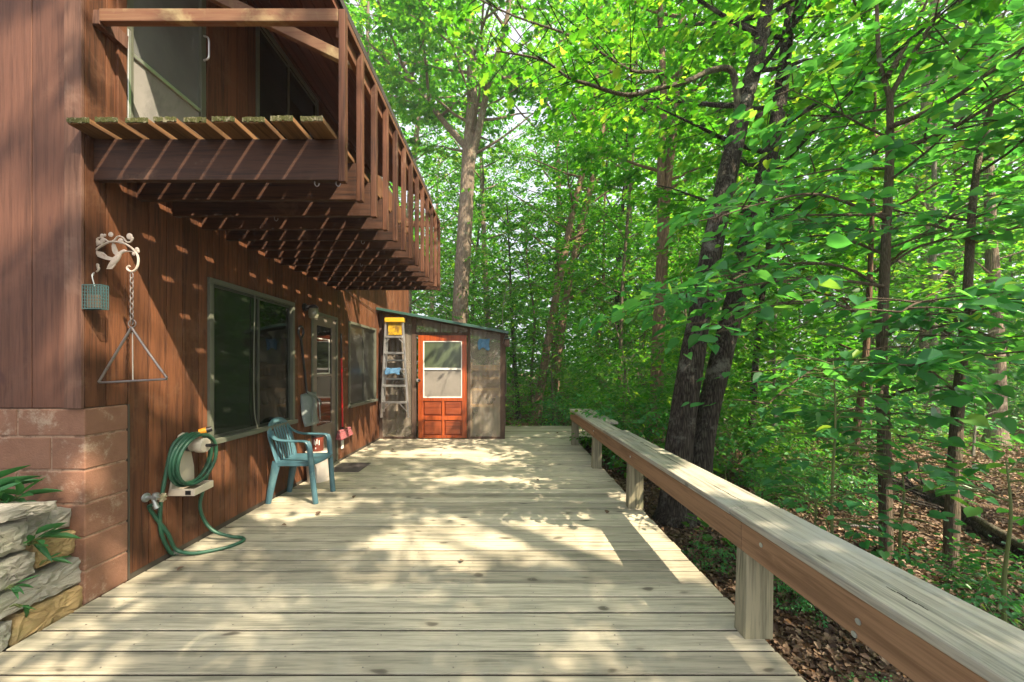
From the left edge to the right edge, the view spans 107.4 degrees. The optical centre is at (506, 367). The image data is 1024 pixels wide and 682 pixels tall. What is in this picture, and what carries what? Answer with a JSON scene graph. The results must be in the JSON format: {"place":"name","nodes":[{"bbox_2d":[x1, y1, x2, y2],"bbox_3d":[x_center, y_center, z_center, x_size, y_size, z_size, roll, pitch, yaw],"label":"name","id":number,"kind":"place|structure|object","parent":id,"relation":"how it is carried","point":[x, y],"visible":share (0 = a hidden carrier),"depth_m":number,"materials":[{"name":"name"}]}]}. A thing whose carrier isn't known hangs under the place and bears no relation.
{"place":"outdoors","nodes":[
{"label":"outdoors","id":0,"kind":"place"},
{"bbox_2d":[0,426,805,681],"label":"deck","id":1,"kind":"structure","parent":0,"point":[558,573],"depth_m":2.31,"materials":[{"name":"brown wood"}]},
{"bbox_2d":[265,417,335,503],"bbox_3d":[-2.210,0.968,4.045,0.553,0.865,0.485,0,0,0],"label":"plastic chair","id":2,"kind":"object","parent":1,"relation":"on","point":[294,459],"visible":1,"depth_m":3.96,"materials":[{"name":"teal plastic"}]},
{"bbox_2d":[305,448,328,482],"bbox_3d":[-2.335,1.213,4.660,0.308,0.372,0.308,0,0,0],"label":"white bucket","id":3,"kind":"object","parent":1,"relation":"on","point":[321,471],"visible":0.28,"depth_m":4.56,"materials":[{"name":"white plastic"}]},
{"bbox_2d":[376,307,508,438],"bbox_3d":[-1.230,0.125,8.361,2.538,2.550,2.379,0,0,0],"label":"shed","id":4,"kind":"object","parent":1,"relation":"on","point":[443,380],"visible":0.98,"depth_m":7.34,"materials":[{"name":"grey wood"}]},
{"bbox_2d":[380,318,409,417],"bbox_3d":[-2.143,0.007,7.215,0.552,1.908,0.150,0,0,0],"label":"step ladder","id":5,"kind":"object","parent":4,"relation":"hanging from","point":[394,326],"visible":0.99,"depth_m":7.17,"materials":[{"name":"metal"}]},
{"bbox_2d":[416,335,466,437],"bbox_3d":[-1.272,0.377,7.313,0.975,2.005,0.110,0,0,0],"label":"door","id":6,"kind":"structure","parent":4,"relation":"in","point":[442,359],"depth_m":7.34,"materials":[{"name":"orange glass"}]},
{"bbox_2d":[471,362,499,435],"bbox_3d":[-0.425,0.650,7.522,0.580,1.500,0.305,0,0,0],"label":"shelf unit","id":7,"kind":"object","parent":1,"relation":"on","point":[485,381],"visible":0.92,"depth_m":7.67,"materials":[{"name":"grey wood"}]},
{"bbox_2d":[479,410,494,435],"bbox_3d":[-0.400,1.131,7.530,0.320,0.530,0.315,0,0,0],"label":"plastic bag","id":8,"kind":"object","parent":1,"relation":"on","point":[486,424],"visible":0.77,"depth_m":7.41,"materials":[{"name":"beige plastic"}]},
{"bbox_2d":[570,409,1023,681],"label":"bench rail","id":9,"kind":"object","parent":1,"relation":"on","point":[913,627],"visible":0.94,"depth_m":1.53,"materials":[{"name":"brown wood"}]},
{"bbox_2d":[346,0,1023,372],"label":"sky","id":10,"kind":"structure","parent":0,"point":[517,118],"materials":[{"name":"white"}]},
{"bbox_2d":[399,374,1023,681],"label":"ground","id":11,"kind":"structure","parent":0,"point":[688,540],"depth_m":5.30,"materials":[{"name":"brown soil"}]},
{"bbox_2d":[0,501,82,652],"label":"stone wall","id":12,"kind":"structure","parent":11,"relation":"on","point":[53,595],"depth_m":2.01,"materials":[{"name":"grey stone"}]},
{"bbox_2d":[0,465,41,500],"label":"plant","id":13,"kind":"object","parent":12,"relation":"on","point":[6,483],"depth_m":2.10,"materials":[{"name":"green plant"}]},
{"bbox_2d":[23,522,81,562],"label":"plant","id":14,"kind":"object","parent":12,"relation":"attached to","point":[41,545],"depth_m":2.04,"materials":[{"name":"green plant"}]},
{"bbox_2d":[0,0,431,605],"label":"house","id":15,"kind":"structure","parent":11,"relation":"on","point":[218,316],"depth_m":2.63,"materials":[{"name":"brown wood"}]},
{"bbox_2d":[96,232,139,271],"bbox_3d":[-2.388,-0.690,2.291,0.303,0.271,0.020,0,0,0],"label":"plant bracket","id":16,"kind":"object","parent":15,"relation":"attached to","point":[114,260],"visible":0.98,"depth_m":2.29,"materials":[{"name":"beige metal"}]},
{"bbox_2d":[82,272,108,309],"bbox_3d":[-2.440,-0.457,2.237,0.124,0.230,0.070,0,0,0],"label":"suet cage","id":17,"kind":"object","parent":16,"relation":"hanging from","point":[93,302],"visible":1,"depth_m":2.21,"materials":[{"name":"teal metal"}]},
{"bbox_2d":[97,272,167,383],"bbox_3d":[-2.279,-0.241,2.292,0.426,0.679,0.026,0,0,0],"label":"dinner bell","id":18,"kind":"object","parent":16,"relation":"hanging from","point":[99,381],"visible":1,"depth_m":2.29,"materials":[{"name":"metal"}]},
{"bbox_2d":[127,0,209,137],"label":"balcony door","id":19,"kind":"structure","parent":15,"relation":"in","point":[166,66],"depth_m":2.77,"materials":[{"name":"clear glass"}]},
{"bbox_2d":[168,433,216,495],"bbox_3d":[-2.369,0.726,2.876,0.260,0.449,0.227,0,0,0],"label":"hose hanger","id":20,"kind":"object","parent":15,"relation":"attached to","point":[201,445],"visible":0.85,"depth_m":2.88,"materials":[{"name":"beige plastic"}]},
{"bbox_2d":[147,426,245,555],"bbox_3d":[-2.370,0.933,2.882,0.322,0.935,0.584,0,0,41],"label":"garden hose","id":21,"kind":"object","parent":20,"relation":"on","point":[174,457],"visible":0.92,"depth_m":2.77,"materials":[{"name":"rubber"}]},
{"bbox_2d":[207,277,297,443],"bbox_3d":[-2.489,-0.052,3.768,0.082,1.405,1.283,0,0,0],"label":"window","id":22,"kind":"structure","parent":15,"relation":"in","point":[251,333],"depth_m":3.62,"materials":[{"name":"black glass"}]},
{"bbox_2d":[66,0,439,290],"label":"balcony","id":23,"kind":"structure","parent":15,"relation":"attached to","point":[299,199],"depth_m":2.54,"materials":[{"name":"brown wood"}]},
{"bbox_2d":[256,27,318,138],"bbox_3d":[-2.507,-2.860,4.350,0.046,1.320,1.220,0,0,0],"label":"window","id":24,"kind":"structure","parent":15,"relation":"in","point":[281,90],"depth_m":4.12,"materials":[{"name":"black glass"}]},
{"bbox_2d":[297,325,320,426],"bbox_3d":[-2.432,0.101,4.685,0.140,1.217,0.485,0,0,0],"label":"snow shovel","id":25,"kind":"object","parent":15,"relation":"hanging from","point":[308,400],"visible":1,"depth_m":4.58,"materials":[{"name":"grey metal"}]},
{"bbox_2d":[311,312,339,465],"bbox_3d":[-2.479,0.340,5.165,0.101,2.140,0.730,0,0,0],"label":"storm door","id":26,"kind":"structure","parent":15,"relation":"in","point":[324,329],"depth_m":5.22,"materials":[{"name":"paint"}]},
{"bbox_2d":[348,321,377,407],"bbox_3d":[-2.489,-0.049,6.530,0.082,1.371,1.240,0,0,0],"label":"window","id":27,"kind":"structure","parent":15,"relation":"in","point":[361,338],"depth_m":6.47,"materials":[{"name":"grey glass"}]},
{"bbox_2d":[344,0,463,120],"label":"slender tree","id":28,"kind":"object","parent":11,"relation":"on","point":[384,51],"visible":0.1,"depth_m":13.27,"materials":[{"name":"green plant"}]},
{"bbox_2d":[354,0,492,324],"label":"slender tree","id":29,"kind":"object","parent":11,"relation":"on","point":[417,130],"visible":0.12,"depth_m":16.96,"materials":[{"name":"green plant"}]},
{"bbox_2d":[346,0,509,303],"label":"forest tree","id":30,"kind":"object","parent":11,"relation":"on","point":[451,178],"visible":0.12,"depth_m":18.72,"materials":[{"name":"green plant"}]},
{"bbox_2d":[389,126,497,331],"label":"forest tree","id":31,"kind":"object","parent":11,"relation":"on","point":[436,207],"visible":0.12,"depth_m":28.12,"materials":[{"name":"green plant"}]},
{"bbox_2d":[409,277,509,383],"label":"understory tree","id":32,"kind":"object","parent":11,"relation":"on","point":[437,298],"visible":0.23,"depth_m":15.41,"materials":[{"name":"green plant"}]},
{"bbox_2d":[412,233,527,364],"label":"understory tree","id":33,"kind":"object","parent":11,"relation":"on","point":[425,311],"visible":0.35,"depth_m":16.28,"materials":[{"name":"green plant"}]},
{"bbox_2d":[413,123,543,364],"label":"forest tree","id":34,"kind":"object","parent":11,"relation":"on","point":[503,177],"visible":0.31,"depth_m":21.37,"materials":[{"name":"green plant"}]},
{"bbox_2d":[344,0,621,323],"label":"maple tree","id":35,"kind":"object","parent":11,"relation":"on","point":[468,120],"visible":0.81,"depth_m":11.79,"materials":[{"name":"green plant"}]},
{"bbox_2d":[439,281,541,423],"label":"understory tree","id":36,"kind":"object","parent":11,"relation":"on","point":[517,351],"visible":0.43,"depth_m":11.47,"materials":[{"name":"green plant"}]},
{"bbox_2d":[394,11,597,364],"bbox_3d":[-0.767,-7.552,19.543,10.437,18.727,9.224,0,0,-16],"label":"forest tree","id":37,"kind":"object","parent":11,"relation":"on","point":[481,176],"visible":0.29,"depth_m":19.25,"materials":[{"name":"green plant"}]},
{"bbox_2d":[442,240,577,401],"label":"understory tree","id":38,"kind":"object","parent":11,"relation":"on","point":[510,357],"visible":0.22,"depth_m":17.98,"materials":[{"name":"green plant"}]},
{"bbox_2d":[442,164,581,418],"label":"slender tree","id":39,"kind":"object","parent":11,"relation":"on","point":[492,203],"visible":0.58,"depth_m":12.72,"materials":[{"name":"green plant"}]},
{"bbox_2d":[480,378,551,426],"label":"shrub","id":40,"kind":"object","parent":11,"relation":"on","point":[515,407],"visible":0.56,"depth_m":9.45,"materials":[{"name":"green plant"}]},
{"bbox_2d":[433,157,642,414],"bbox_3d":[0.673,-2.555,13.281,6.905,8.852,6.959,0,0,-16],"label":"understory tree","id":41,"kind":"object","parent":11,"relation":"on","point":[563,200],"visible":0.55,"depth_m":12.68,"materials":[{"name":"green plant"}]},
{"bbox_2d":[450,187,638,410],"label":"understory tree","id":42,"kind":"object","parent":11,"relation":"on","point":[555,262],"visible":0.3,"depth_m":13.79,"materials":[{"name":"green plant"}]},
{"bbox_2d":[494,288,604,421],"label":"understory tree","id":43,"kind":"object","parent":11,"relation":"on","point":[526,341],"visible":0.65,"depth_m":11.11,"materials":[{"name":"green plant"}]},
{"bbox_2d":[450,0,649,392],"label":"forest tree","id":44,"kind":"object","parent":11,"relation":"on","point":[526,123],"visible":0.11,"depth_m":23.84,"materials":[{"name":"green plant"}]},
{"bbox_2d":[495,125,617,382],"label":"forest tree","id":45,"kind":"object","parent":11,"relation":"on","point":[533,152],"visible":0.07,"depth_m":32.88,"materials":[{"name":"green plant"}]},
{"bbox_2d":[491,0,687,422],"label":"leaning tree","id":46,"kind":"object","parent":11,"relation":"on","point":[567,238],"visible":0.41,"depth_m":12.10,"materials":[{"name":"green plant"}]},
{"bbox_2d":[499,2,683,419],"bbox_3d":[2.809,-6.836,13.088,6.332,17.635,6.137,0,0,0],"label":"leaning tree","id":47,"kind":"object","parent":11,"relation":"on","point":[580,226],"visible":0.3,"depth_m":12.75,"materials":[{"name":"green plant"}]},
{"bbox_2d":[520,226,664,393],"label":"understory tree","id":48,"kind":"object","parent":11,"relation":"on","point":[569,325],"visible":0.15,"depth_m":15.17,"materials":[{"name":"green plant"}]},
{"bbox_2d":[542,94,655,406],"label":"slender tree","id":49,"kind":"object","parent":11,"relation":"on","point":[603,275],"visible":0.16,"depth_m":14.92,"materials":[{"name":"green plant"}]},
{"bbox_2d":[513,0,708,341],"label":"forest tree","id":50,"kind":"object","parent":11,"relation":"on","point":[560,215],"visible":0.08,"depth_m":19.00,"materials":[{"name":"green plant"}]},
{"bbox_2d":[562,375,671,451],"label":"shrub","id":51,"kind":"object","parent":11,"relation":"on","point":[595,389],"visible":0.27,"depth_m":7.92,"materials":[{"name":"green plant"}]},
{"bbox_2d":[565,295,669,409],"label":"understory tree","id":52,"kind":"object","parent":11,"relation":"on","point":[595,311],"visible":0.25,"depth_m":12.26,"materials":[{"name":"green plant"}]},
{"bbox_2d":[565,374,673,461],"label":"shrub","id":53,"kind":"object","parent":11,"relation":"on","point":[620,421],"visible":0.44,"depth_m":6.48,"materials":[{"name":"green plant"}]},
{"bbox_2d":[557,3,698,409],"bbox_3d":[3.540,-4.322,10.933,4.242,12.177,4.604,0,0,0],"label":"slender tree","id":54,"kind":"object","parent":11,"relation":"on","point":[626,217],"visible":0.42,"depth_m":10.96,"materials":[{"name":"green plant"}]},
{"bbox_2d":[528,220,734,421],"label":"understory tree","id":55,"kind":"object","parent":11,"relation":"on","point":[577,296],"visible":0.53,"depth_m":9.13,"materials":[{"name":"green plant"}]},
{"bbox_2d":[565,159,701,370],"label":"understory tree","id":56,"kind":"object","parent":11,"relation":"on","point":[621,252],"visible":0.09,"depth_m":15.75,"materials":[{"name":"green plant"}]},
{"bbox_2d":[585,291,684,412],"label":"understory tree","id":57,"kind":"object","parent":11,"relation":"on","point":[610,336],"visible":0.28,"depth_m":10.97,"materials":[{"name":"green plant"}]},
{"bbox_2d":[527,0,743,384],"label":"forest tree","id":58,"kind":"object","parent":11,"relation":"on","point":[617,297],"visible":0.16,"depth_m":14.57,"materials":[{"name":"green plant"}]},
{"bbox_2d":[575,237,713,403],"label":"understory tree","id":59,"kind":"object","parent":11,"relation":"on","point":[648,339],"visible":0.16,"depth_m":12.21,"materials":[{"name":"green plant"}]},
{"bbox_2d":[553,326,750,477],"bbox_3d":[2.110,0.591,6.324,2.437,2.511,3.340,0,0,-44],"label":"shrub","id":60,"kind":"object","parent":11,"relation":"on","point":[605,369],"visible":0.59,"depth_m":6.20,"materials":[{"name":"green plant"}]},
{"bbox_2d":[576,392,745,481],"bbox_3d":[2.275,1.083,5.614,2.054,1.503,1.862,0,0,-18],"label":"shrub","id":61,"kind":"object","parent":11,"relation":"on","point":[608,409],"visible":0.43,"depth_m":5.76,"materials":[{"name":"green plant"}]},
{"bbox_2d":[517,0,842,446],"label":"maple tree","id":62,"kind":"object","parent":11,"relation":"on","point":[588,152],"visible":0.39,"depth_m":7.96,"materials":[{"name":"green plant"}]},
{"bbox_2d":[601,189,775,377],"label":"understory tree","id":63,"kind":"object","parent":11,"relation":"on","point":[638,238],"visible":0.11,"depth_m":12.96,"materials":[{"name":"green plant"}]},
{"bbox_2d":[598,208,782,390],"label":"understory tree","id":64,"kind":"object","parent":11,"relation":"on","point":[643,245],"visible":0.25,"depth_m":11.02,"materials":[{"name":"green plant"}]},
{"bbox_2d":[389,0,1023,391],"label":"distant woods","id":65,"kind":"object","parent":11,"relation":"on","point":[1007,161],"visible":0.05,"depth_m":31.58,"materials":[{"name":"green plant"}]},
{"bbox_2d":[681,530,736,577],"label":"broadleaf plant","id":66,"kind":"object","parent":11,"relation":"on","point":[723,568],"visible":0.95,"depth_m":3.13,"materials":[{"name":"green plant"}]},
{"bbox_2d":[417,0,1008,528],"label":"maple tree","id":67,"kind":"object","parent":11,"relation":"on","point":[691,434],"visible":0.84,"depth_m":4.47,"materials":[{"name":"green plant"}]},
{"bbox_2d":[629,56,807,425],"bbox_3d":[6.240,-3.595,11.053,4.921,10.643,4.254,0,0,0],"label":"slender tree","id":68,"kind":"object","parent":11,"relation":"on","point":[703,182],"visible":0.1,"depth_m":10.82,"materials":[{"name":"green plant"}]},
{"bbox_2d":[617,322,838,473],"bbox_3d":[3.536,0.546,6.633,3.637,2.591,2.655,0,0,41],"label":"shrub","id":69,"kind":"object","parent":11,"relation":"on","point":[738,360],"visible":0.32,"depth_m":6.23,"materials":[{"name":"green plant"}]},
{"bbox_2d":[600,298,860,484],"bbox_3d":[3.391,0.454,6.132,2.759,2.842,3.780,0,0,-39],"label":"shrub","id":70,"kind":"object","parent":11,"relation":"on","point":[759,333],"visible":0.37,"depth_m":5.44,"materials":[{"name":"green plant"}]},
{"bbox_2d":[657,384,820,488],"bbox_3d":[3.137,0.991,5.270,2.342,1.532,1.710,0,0,-22],"label":"shrub","id":71,"kind":"object","parent":11,"relation":"on","point":[744,444],"visible":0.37,"depth_m":4.92,"materials":[{"name":"green plant"}]},
{"bbox_2d":[635,1,859,399],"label":"forest tree","id":72,"kind":"object","parent":11,"relation":"on","point":[798,180],"visible":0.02,"depth_m":17.32,"materials":[{"name":"green plant"}]},
{"bbox_2d":[473,387,1023,547],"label":"ground cover","id":73,"kind":"object","parent":11,"relation":"on","point":[707,536],"visible":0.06,"depth_m":8.40,"materials":[{"name":"green plant"}]},
{"bbox_2d":[600,0,932,385],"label":"forest tree","id":74,"kind":"object","parent":11,"relation":"on","point":[797,43],"visible":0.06,"depth_m":14.25,"materials":[{"name":"green plant"}]},
{"bbox_2d":[713,412,831,482],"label":"shrub","id":75,"kind":"object","parent":11,"relation":"on","point":[802,454],"visible":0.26,"depth_m":5.21,"materials":[{"name":"green plant"}]},
{"bbox_2d":[706,350,854,445],"bbox_3d":[5.792,0.713,8.572,2.431,2.245,3.330,0,0,-12],"label":"shrub","id":76,"kind":"object","parent":11,"relation":"on","point":[794,375],"visible":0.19,"depth_m":8.26,"materials":[{"name":"green plant"}]},
{"bbox_2d":[739,426,822,493],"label":"shrub","id":77,"kind":"object","parent":11,"relation":"on","point":[797,442],"visible":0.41,"depth_m":5.04,"materials":[{"name":"green plant"}]},
{"bbox_2d":[634,0,931,465],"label":"slender tree","id":78,"kind":"object","parent":11,"relation":"on","point":[863,131],"visible":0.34,"depth_m":6.14,"materials":[{"name":"green plant"}]},
{"bbox_2d":[743,452,837,515],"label":"shrub","id":79,"kind":"object","parent":11,"relation":"on","point":[775,473],"visible":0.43,"depth_m":4.32,"materials":[{"name":"green plant"}]},
{"bbox_2d":[744,417,848,495],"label":"shrub","id":80,"kind":"object","parent":11,"relation":"on","point":[818,453],"visible":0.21,"depth_m":5.05,"materials":[{"name":"green plant"}]},
{"bbox_2d":[578,0,1023,559],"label":"linden tree","id":81,"kind":"object","parent":11,"relation":"on","point":[1008,69],"visible":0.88,"depth_m":3.11,"materials":[{"name":"green plant"}]},
{"bbox_2d":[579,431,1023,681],"bbox_3d":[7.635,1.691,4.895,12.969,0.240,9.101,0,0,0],"label":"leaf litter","id":82,"kind":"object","parent":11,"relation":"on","point":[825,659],"visible":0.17,"depth_m":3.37,"materials":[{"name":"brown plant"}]},
{"bbox_2d":[671,177,931,457],"bbox_3d":[5.105,-0.758,6.964,3.724,5.003,3.237,0,0,0],"label":"slender tree","id":83,"kind":"object","parent":11,"relation":"on","point":[860,270],"visible":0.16,"depth_m":6.53,"materials":[{"name":"green plant"}]},
{"bbox_2d":[754,461,918,567],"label":"linden sapling","id":84,"kind":"object","parent":11,"relation":"on","point":[849,533],"visible":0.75,"depth_m":2.98,"materials":[{"name":"green plant"}]},
{"bbox_2d":[760,336,913,438],"bbox_3d":[7.707,0.537,8.903,2.404,2.521,3.293,0,0,-3],"label":"shrub","id":85,"kind":"object","parent":11,"relation":"on","point":[827,396],"visible":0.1,"depth_m":8.46,"materials":[{"name":"green plant"}]},
{"bbox_2d":[761,365,915,447],"bbox_3d":[7.242,0.865,8.670,2.857,1.960,2.590,0,0,16],"label":"shrub","id":86,"kind":"object","parent":11,"relation":"on","point":[807,380],"visible":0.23,"depth_m":8.15,"materials":[{"name":"green plant"}]},
{"bbox_2d":[679,0,1023,486],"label":"slender tree","id":87,"kind":"object","parent":11,"relation":"on","point":[996,180],"visible":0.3,"depth_m":4.99,"materials":[{"name":"green plant"}]},
{"bbox_2d":[798,462,905,514],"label":"shrub","id":88,"kind":"object","parent":11,"relation":"on","point":[856,480],"visible":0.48,"depth_m":4.17,"materials":[{"name":"green plant"}]},
{"bbox_2d":[740,334,975,559],"bbox_3d":[2.433,0.736,2.758,1.097,1.920,1.166,0,0,0],"label":"linden sapling","id":89,"kind":"object","parent":11,"relation":"on","point":[881,403],"visible":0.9,"depth_m":2.69,"materials":[{"name":"green plant"}]},
{"bbox_2d":[779,240,984,396],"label":"understory tree","id":90,"kind":"object","parent":11,"relation":"on","point":[850,293],"visible":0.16,"depth_m":12.96,"materials":[{"name":"green plant"}]},
{"bbox_2d":[762,0,1023,418],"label":"forest tree","id":91,"kind":"object","parent":11,"relation":"on","point":[1003,266],"visible":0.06,"depth_m":12.04,"materials":[{"name":"green plant"}]},
{"bbox_2d":[772,150,1023,440],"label":"understory tree","id":92,"kind":"object","parent":11,"relation":"on","point":[923,266],"visible":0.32,"depth_m":8.04,"materials":[{"name":"green plant"}]},
{"bbox_2d":[776,0,1023,570],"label":"linden tree","id":93,"kind":"object","parent":11,"relation":"on","point":[969,343],"visible":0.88,"depth_m":2.95,"materials":[{"name":"green plant"}]},
{"bbox_2d":[781,8,1021,349],"bbox_3d":[18.419,-8.290,18.941,8.413,20.222,9.519,0,0,-32],"label":"forest tree","id":94,"kind":"object","parent":11,"relation":"on","point":[866,258],"visible":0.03,"depth_m":18.82,"materials":[{"name":"green plant"}]},
{"bbox_2d":[820,424,999,569],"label":"linden sapling","id":95,"kind":"object","parent":11,"relation":"on","point":[969,511],"visible":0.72,"depth_m":2.77,"materials":[{"name":"green plant"}]},
{"bbox_2d":[800,0,1023,408],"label":"forest tree","id":96,"kind":"object","parent":11,"relation":"on","point":[953,272],"visible":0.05,"depth_m":14.62,"materials":[{"name":"green plant"}]},
{"bbox_2d":[823,4,1023,437],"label":"slender tree","id":97,"kind":"object","parent":11,"relation":"on","point":[934,175],"visible":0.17,"depth_m":9.47,"materials":[{"name":"green plant"}]},
{"bbox_2d":[825,442,1023,557],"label":"fallen log","id":98,"kind":"object","parent":11,"relation":"on","point":[971,522],"visible":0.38,"depth_m":4.34,"materials":[{"name":"brown wood"}]},
{"bbox_2d":[839,434,1023,549],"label":"fallen branch","id":99,"kind":"object","parent":98,"relation":"on","point":[994,529],"visible":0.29,"depth_m":3.66,"materials":[{"name":"brown wood"}]},
{"bbox_2d":[840,0,1023,447],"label":"slender tree","id":100,"kind":"object","parent":11,"relation":"on","point":[992,259],"visible":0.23,"depth_m":8.44,"materials":[{"name":"green plant"}]},
{"bbox_2d":[861,521,1023,627],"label":"broadleaf plant","id":101,"kind":"object","parent":11,"relation":"on","point":[985,601],"visible":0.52,"depth_m":2.40,"materials":[{"name":"green plant"}]},
{"bbox_2d":[866,388,1023,443],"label":"shrub","id":102,"kind":"object","parent":11,"relation":"on","point":[946,426],"visible":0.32,"depth_m":8.18,"materials":[{"name":"green plant"}]},
{"bbox_2d":[899,2,1023,276],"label":"forest tree","id":103,"kind":"object","parent":11,"relation":"on","point":[996,166],"visible":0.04,"depth_m":14.54,"materials":[{"name":"green plant"}]},
{"bbox_2d":[910,536,1023,628],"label":"broadleaf plant","id":104,"kind":"object","parent":11,"relation":"on","point":[982,589],"visible":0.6,"depth_m":2.47,"materials":[{"name":"green plant"}]},
{"bbox_2d":[914,443,1023,621],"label":"linden sapling","id":105,"kind":"object","parent":11,"relation":"on","point":[969,494],"visible":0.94,"depth_m":2.10,"materials":[{"name":"green plant"}]},
{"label":"planting bed","id":106,"kind":"structure","parent":0,"visible":0},
{"bbox_2d":[0,477,61,502],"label":"plant","id":107,"kind":"object","parent":106,"relation":"on","point":[19,488],"depth_m":2.09,"materials":[{"name":"green plant"}]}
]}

